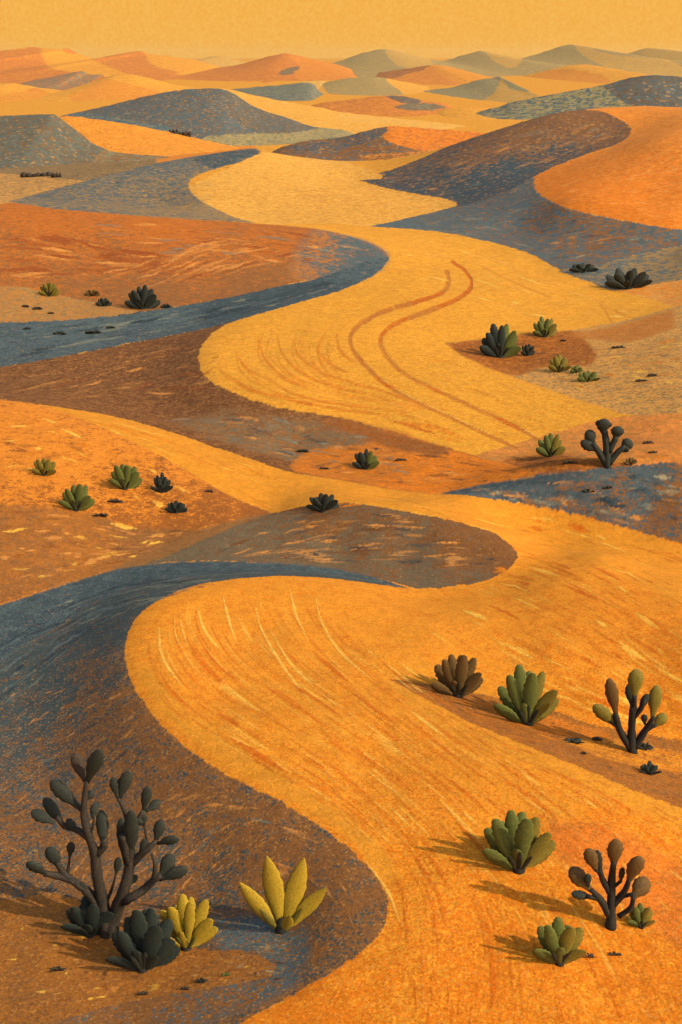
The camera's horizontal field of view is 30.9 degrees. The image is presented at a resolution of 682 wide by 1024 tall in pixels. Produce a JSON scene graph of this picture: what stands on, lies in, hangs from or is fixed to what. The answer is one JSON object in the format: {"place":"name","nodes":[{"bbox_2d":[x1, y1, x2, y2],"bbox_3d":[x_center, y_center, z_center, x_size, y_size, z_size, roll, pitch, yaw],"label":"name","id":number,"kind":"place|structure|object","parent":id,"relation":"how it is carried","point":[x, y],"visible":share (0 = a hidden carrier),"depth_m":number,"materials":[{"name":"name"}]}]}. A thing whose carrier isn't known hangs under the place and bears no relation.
{"place":"outdoors","nodes":[
{"label":"outdoors","id":0,"kind":"place"},
{"bbox_2d":[0,83,62,101],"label":"dune","id":1,"kind":"structure","parent":0,"point":[9,92],"depth_m":460.71,"materials":[{"name":"orange sand"}]},
{"bbox_2d":[20,71,105,89],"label":"dune","id":2,"kind":"structure","parent":0,"point":[68,81],"depth_m":580.85,"materials":[{"name":"sand"}]},
{"bbox_2d":[0,114,167,167],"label":"dune","id":3,"kind":"structure","parent":0,"point":[33,140],"depth_m":178.19,"materials":[{"name":"grey sand"}]},
{"bbox_2d":[0,47,218,83],"bbox_3d":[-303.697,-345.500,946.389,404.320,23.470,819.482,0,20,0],"label":"dune","id":4,"kind":"structure","parent":0,"point":[21,65],"depth_m":992.26,"materials":[{"name":"orange sand"}]},
{"bbox_2d":[34,74,202,101],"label":"dune","id":5,"kind":"structure","parent":0,"point":[120,86],"depth_m":470.53,"materials":[{"name":"orange sand"}]},
{"bbox_2d":[59,116,236,155],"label":"dune","id":6,"kind":"structure","parent":0,"point":[121,137],"depth_m":199.90,"materials":[{"name":"orange sand"}]},
{"bbox_2d":[170,131,191,136],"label":"scrub","id":7,"kind":"object","parent":6,"relation":"on","point":[186,133],"visible":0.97,"depth_m":205.57,"materials":[{"name":"grey plant"}]},
{"bbox_2d":[60,88,353,145],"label":"dune","id":8,"kind":"structure","parent":0,"point":[222,116],"depth_m":227.34,"materials":[{"name":"grey sand"}]},
{"bbox_2d":[142,73,273,82],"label":"dune","id":9,"kind":"structure","parent":0,"point":[159,76],"depth_m":812.58,"materials":[{"name":"orange sand"}]},
{"bbox_2d":[196,56,245,66],"bbox_3d":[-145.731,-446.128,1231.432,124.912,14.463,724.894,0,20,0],"label":"dune","id":10,"kind":"structure","parent":0,"point":[219,61],"depth_m":1389.43,"materials":[{"name":"orange sand"}]},
{"bbox_2d":[177,53,356,80],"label":"dune","id":11,"kind":"structure","parent":0,"point":[285,67],"depth_m":872.20,"materials":[{"name":"orange sand"}]},
{"bbox_2d":[230,83,322,100],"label":"dune","id":12,"kind":"structure","parent":0,"point":[299,92],"depth_m":458.92,"materials":[{"name":"grey sand"}]},
{"bbox_2d":[299,81,325,88],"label":"dune","id":13,"kind":"structure","parent":0,"point":[318,84],"depth_m":603.52,"materials":[{"name":"orange sand"}]},
{"bbox_2d":[0,58,681,1023],"bbox_3d":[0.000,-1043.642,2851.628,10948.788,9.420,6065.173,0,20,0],"label":"terrain","id":14,"kind":"structure","parent":0,"point":[234,672],"depth_m":35.52,"materials":[{"name":"orange sand"}]},
{"bbox_2d":[20,172,50,177],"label":"scrub","id":15,"kind":"object","parent":14,"relation":"on","point":[23,174],"visible":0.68,"depth_m":141.65,"materials":[{"name":"grey plant"}]},
{"bbox_2d":[31,458,55,475],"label":"desert shrub","id":16,"kind":"object","parent":14,"relation":"on","point":[44,467],"visible":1,"depth_m":40.13,"materials":[{"name":"green plant"}]},
{"bbox_2d":[38,282,59,296],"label":"desert shrub","id":17,"kind":"object","parent":14,"relation":"on","point":[49,289],"visible":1,"depth_m":70.96,"materials":[{"name":"green plant"}]},
{"bbox_2d":[51,172,61,177],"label":"scrub","id":18,"kind":"object","parent":14,"relation":"on","point":[53,175],"visible":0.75,"depth_m":138.27,"materials":[{"name":"grey plant"}]},
{"bbox_2d":[52,966,65,970],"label":"scrub","id":19,"kind":"object","parent":14,"relation":"on","point":[58,968],"visible":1,"depth_m":20.08,"materials":[{"name":"grey plant"}]},
{"bbox_2d":[53,331,65,334],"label":"scrub","id":20,"kind":"object","parent":14,"relation":"on","point":[59,333],"visible":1,"depth_m":63.96,"materials":[{"name":"grey plant"}]},
{"bbox_2d":[59,484,94,511],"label":"desert shrub","id":21,"kind":"object","parent":14,"relation":"on","point":[77,498],"visible":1,"depth_m":38.20,"materials":[{"name":"green plant"}]},
{"bbox_2d":[60,896,114,937],"bbox_3d":[-4.247,6.821,20.864,0.957,0.875,0.582,0,20,0],"label":"desert shrub","id":22,"kind":"object","parent":14,"relation":"on","point":[86,919],"visible":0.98,"depth_m":20.74,"materials":[{"name":"grey plant"}]},
{"bbox_2d":[84,290,99,296],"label":"desert shrub","id":23,"kind":"object","parent":14,"relation":"on","point":[92,293],"visible":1,"depth_m":71.42,"materials":[{"name":"brown plant"}]},
{"bbox_2d":[85,330,101,333],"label":"scrub","id":24,"kind":"object","parent":14,"relation":"on","point":[93,332],"visible":1,"depth_m":64.20,"materials":[{"name":"black plant"}]},
{"bbox_2d":[92,513,107,516],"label":"scrub","id":25,"kind":"object","parent":14,"relation":"on","point":[102,514],"visible":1,"depth_m":38.22,"materials":[{"name":"grey plant"}]},
{"bbox_2d":[95,298,111,306],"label":"desert shrub","id":26,"kind":"object","parent":14,"relation":"on","point":[102,302],"visible":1,"depth_m":69.49,"materials":[{"name":"grey plant"}]},
{"bbox_2d":[26,749,187,938],"bbox_3d":[-3.856,5.439,20.319,2.659,3.889,0.604,1,20,3],"label":"cactus tree","id":27,"kind":"object","parent":14,"relation":"on","point":[128,825],"visible":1,"depth_m":20.32,"materials":[{"name":"grey plant"}]},
{"bbox_2d":[107,499,122,502],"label":"scrub","id":28,"kind":"object","parent":14,"relation":"on","point":[115,501],"visible":1,"depth_m":39.11,"materials":[{"name":"grey plant"}]},
{"bbox_2d":[109,464,141,489],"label":"desert shrub","id":29,"kind":"object","parent":14,"relation":"on","point":[124,477],"visible":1,"depth_m":39.76,"materials":[{"name":"green plant"}]},
{"bbox_2d":[105,908,179,973],"bbox_3d":[-3.189,6.884,19.871,1.180,1.328,0.702,0,20,0],"label":"desert shrub","id":30,"kind":"object","parent":14,"relation":"on","point":[143,942],"visible":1,"depth_m":19.76,"materials":[{"name":"grey plant"}]},
{"bbox_2d":[124,285,160,309],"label":"desert shrub","id":31,"kind":"object","parent":14,"relation":"on","point":[144,297],"visible":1,"depth_m":68.95,"materials":[{"name":"grey plant"}]},
{"bbox_2d":[137,991,148,994],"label":"scrub","id":32,"kind":"object","parent":14,"relation":"on","point":[143,993],"visible":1,"depth_m":19.43,"materials":[{"name":"grey plant"}]},
{"bbox_2d":[151,472,172,492],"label":"desert shrub","id":33,"kind":"object","parent":14,"relation":"on","point":[162,483],"visible":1,"depth_m":39.80,"materials":[{"name":"grey plant"}]},
{"bbox_2d":[160,304,171,307],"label":"desert shrub","id":34,"kind":"object","parent":14,"relation":"on","point":[165,306],"visible":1,"depth_m":69.36,"materials":[{"name":"grey plant"}]},
{"bbox_2d":[165,500,187,513],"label":"desert shrub","id":35,"kind":"object","parent":14,"relation":"on","point":[176,507],"visible":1,"depth_m":38.68,"materials":[{"name":"grey plant"}]},
{"bbox_2d":[180,986,189,989],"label":"scrub","id":36,"kind":"object","parent":14,"relation":"on","point":[185,988],"visible":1,"depth_m":19.32,"materials":[{"name":"grey plant"}]},
{"bbox_2d":[160,894,217,951],"bbox_3d":[-2.545,6.763,20.297,1.046,1.120,0.646,0,20,0],"label":"desert shrub","id":37,"kind":"object","parent":14,"relation":"on","point":[192,925],"visible":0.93,"depth_m":20.26,"materials":[{"name":"yellow plant"}]},
{"bbox_2d":[194,977,207,982],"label":"scrub","id":38,"kind":"object","parent":14,"relation":"on","point":[201,980],"visible":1,"depth_m":19.42,"materials":[{"name":"grey plant"}]},
{"bbox_2d":[239,856,326,934],"bbox_3d":[-0.918,6.277,20.225,1.348,1.654,0.615,6,21,16],"label":"agave","id":39,"kind":"object","parent":14,"relation":"on","point":[289,906],"visible":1,"depth_m":20.20,"materials":[{"name":"yellow plant"}]},
{"bbox_2d":[296,449,308,451],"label":"scrub","id":40,"kind":"object","parent":14,"relation":"on","point":[302,450],"visible":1,"depth_m":45.88,"materials":[{"name":"black plant"}]},
{"bbox_2d":[306,493,338,512],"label":"desert shrub","id":41,"kind":"object","parent":14,"relation":"on","point":[321,503],"visible":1,"depth_m":37.91,"materials":[{"name":"grey plant"}]},
{"bbox_2d":[352,449,379,469],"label":"desert shrub","id":42,"kind":"object","parent":14,"relation":"on","point":[367,460],"visible":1,"depth_m":43.91,"materials":[{"name":"green plant"}]},
{"bbox_2d":[431,654,482,697],"bbox_3d":[2.526,3.522,26.821,1.153,1.239,0.740,0,20,0],"label":"desert shrub","id":43,"kind":"object","parent":14,"relation":"on","point":[458,678],"visible":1,"depth_m":26.74,"materials":[{"name":"brown plant"}]},
{"bbox_2d":[479,323,520,357],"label":"desert shrub","id":44,"kind":"object","parent":14,"relation":"on","point":[501,342],"visible":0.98,"depth_m":59.54,"materials":[{"name":"teal plant"}]},
{"bbox_2d":[482,810,555,874],"bbox_3d":[3.013,5.534,20.825,1.284,1.336,0.804,0,20,0],"label":"desert shrub","id":45,"kind":"object","parent":14,"relation":"on","point":[517,844],"visible":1,"depth_m":20.73,"materials":[{"name":"green plant"}]},
{"bbox_2d":[493,664,558,725],"bbox_3d":[3.912,3.891,26.036,1.446,1.494,0.871,0,20,0],"label":"desert shrub","id":46,"kind":"object","parent":14,"relation":"on","point":[524,702],"visible":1,"depth_m":25.94,"materials":[{"name":"green plant"}]},
{"bbox_2d":[520,344,534,355],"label":"desert shrub","id":47,"kind":"object","parent":14,"relation":"on","point":[528,350],"visible":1,"depth_m":60.09,"materials":[{"name":"grey plant"}]},
{"bbox_2d":[533,316,557,337],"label":"desert shrub","id":48,"kind":"object","parent":14,"relation":"on","point":[546,328],"visible":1,"depth_m":63.50,"materials":[{"name":"green plant"}]},
{"bbox_2d":[536,433,565,456],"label":"desert shrub","id":49,"kind":"object","parent":14,"relation":"on","point":[550,445],"visible":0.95,"depth_m":43.95,"materials":[{"name":"green plant"}]},
{"bbox_2d":[532,917,586,966],"bbox_3d":[3.346,6.628,19.015,0.852,0.906,0.528,0,20,0],"label":"desert shrub","id":50,"kind":"object","parent":14,"relation":"on","point":[560,942],"visible":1,"depth_m":18.94,"materials":[{"name":"green plant"}]},
{"bbox_2d":[548,354,570,372],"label":"desert shrub","id":51,"kind":"object","parent":14,"relation":"on","point":[558,363],"visible":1,"depth_m":56.33,"materials":[{"name":"green plant"}]},
{"bbox_2d":[564,737,584,743],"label":"scrub","id":52,"kind":"object","parent":14,"relation":"on","point":[574,741],"visible":1,"depth_m":25.55,"materials":[{"name":"grey plant"}]},
{"bbox_2d":[570,365,582,372],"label":"desert shrub","id":53,"kind":"object","parent":14,"relation":"on","point":[576,369],"visible":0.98,"depth_m":56.01,"materials":[{"name":"green plant"}]},
{"bbox_2d":[569,263,597,272],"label":"desert shrub","id":54,"kind":"object","parent":14,"relation":"on","point":[580,268],"visible":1,"depth_m":81.58,"materials":[{"name":"grey plant"}]},
{"bbox_2d":[577,371,599,381],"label":"desert shrub","id":55,"kind":"object","parent":14,"relation":"on","point":[588,376],"visible":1,"depth_m":54.35,"materials":[{"name":"green plant"}]},
{"bbox_2d":[583,953,594,957],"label":"scrub","id":56,"kind":"object","parent":14,"relation":"on","point":[591,955],"visible":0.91,"depth_m":19.29,"materials":[{"name":"grey plant"}]},
{"bbox_2d":[582,488,595,492],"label":"scrub","id":57,"kind":"object","parent":14,"relation":"on","point":[585,490],"visible":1,"depth_m":40.18,"materials":[{"name":"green plant"}]},
{"bbox_2d":[591,736,602,740],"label":"scrub","id":58,"kind":"object","parent":14,"relation":"on","point":[595,738],"visible":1,"depth_m":25.93,"materials":[{"name":"grey plant"}]},
{"bbox_2d":[580,418,632,468],"bbox_3d":[8.726,-2.248,40.561,1.712,1.724,0.354,4,21,11],"label":"cactus tree","id":59,"kind":"object","parent":14,"relation":"on","point":[606,456],"visible":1,"depth_m":40.50,"materials":[{"name":"grey plant"}]},
{"bbox_2d":[568,839,650,930],"bbox_3d":[4.275,5.888,19.603,1.319,1.754,0.377,2,20,4],"label":"cactus tree","id":60,"kind":"object","parent":14,"relation":"on","point":[578,876],"visible":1,"depth_m":19.63,"materials":[{"name":"brown plant"}]},
{"bbox_2d":[607,951,621,955],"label":"scrub","id":61,"kind":"object","parent":14,"relation":"on","point":[615,954],"visible":1,"depth_m":19.37,"materials":[{"name":"grey plant"}]},
{"bbox_2d":[604,268,652,288],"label":"desert shrub","id":62,"kind":"object","parent":14,"relation":"on","point":[630,279],"visible":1,"depth_m":76.10,"materials":[{"name":"grey plant"}]},
{"bbox_2d":[592,669,667,753],"bbox_3d":[5.900,4.071,25.180,1.569,2.086,0.400,0,20,0],"label":"cactus tree","id":63,"kind":"object","parent":14,"relation":"on","point":[631,741],"visible":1,"depth_m":25.12,"materials":[{"name":"plant"}]},
{"bbox_2d":[624,458,637,465],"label":"desert shrub","id":64,"kind":"object","parent":14,"relation":"on","point":[630,461],"visible":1,"depth_m":40.59,"materials":[{"name":"brown plant"}]},
{"bbox_2d":[627,903,655,928],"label":"desert shrub","id":65,"kind":"object","parent":14,"relation":"on","point":[640,916],"visible":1,"depth_m":19.86,"materials":[{"name":"green plant"}]},
{"bbox_2d":[639,742,652,750],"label":"desert shrub","id":66,"kind":"object","parent":14,"relation":"on","point":[645,747],"visible":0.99,"depth_m":25.74,"materials":[{"name":"grey plant"}]},
{"bbox_2d":[639,761,661,775],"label":"desert shrub","id":67,"kind":"object","parent":14,"relation":"on","point":[649,768],"visible":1,"depth_m":24.37,"materials":[{"name":"grey plant"}]},
{"bbox_2d":[0,0,681,57],"label":"sky","id":68,"kind":"structure","parent":0,"point":[89,28],"materials":[{"name":"orange"}]},
{"bbox_2d":[221,88,465,133],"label":"dune","id":69,"kind":"structure","parent":0,"point":[319,117],"depth_m":273.58,"materials":[{"name":"orange sand"}]},
{"bbox_2d":[318,77,428,95],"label":"dune","id":70,"kind":"structure","parent":0,"point":[373,86],"depth_m":536.75,"materials":[{"name":"sand"}]},
{"bbox_2d":[272,126,485,160],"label":"dune","id":71,"kind":"structure","parent":0,"point":[387,142],"depth_m":187.27,"materials":[{"name":"sand"}]},
{"bbox_2d":[311,95,451,116],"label":"dune","id":72,"kind":"structure","parent":0,"point":[394,106],"depth_m":342.08,"materials":[{"name":"orange sand"}]},
{"bbox_2d":[375,65,513,85],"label":"dune","id":73,"kind":"structure","parent":0,"point":[437,75],"depth_m":774.98,"materials":[{"name":"orange sand"}]},
{"bbox_2d":[437,107,495,119],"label":"dune","id":74,"kind":"structure","parent":0,"point":[466,113],"depth_m":318.97,"materials":[{"name":"orange sand"}]},
{"bbox_2d":[424,76,540,102],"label":"dune","id":75,"kind":"structure","parent":0,"point":[498,89],"depth_m":470.01,"materials":[{"name":"sand"}]},
{"bbox_2d":[332,44,681,76],"bbox_3d":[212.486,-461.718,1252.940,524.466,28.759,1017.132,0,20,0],"label":"dune","id":76,"kind":"structure","parent":0,"point":[373,63],"depth_m":1212.60,"materials":[{"name":"sand"}]},
{"bbox_2d":[475,75,681,119],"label":"dune","id":77,"kind":"structure","parent":0,"point":[656,90],"depth_m":305.86,"materials":[{"name":"grey sand"}]},
{"bbox_2d":[524,64,648,83],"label":"dune","id":78,"kind":"structure","parent":0,"point":[587,73],"depth_m":786.10,"materials":[{"name":"orange sand"}]},
{"bbox_2d":[628,48,681,60],"bbox_3d":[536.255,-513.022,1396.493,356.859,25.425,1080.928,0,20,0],"label":"dune","id":79,"kind":"structure","parent":0,"point":[663,54],"depth_m":1646.37,"materials":[{"name":"sand"}]}
]}

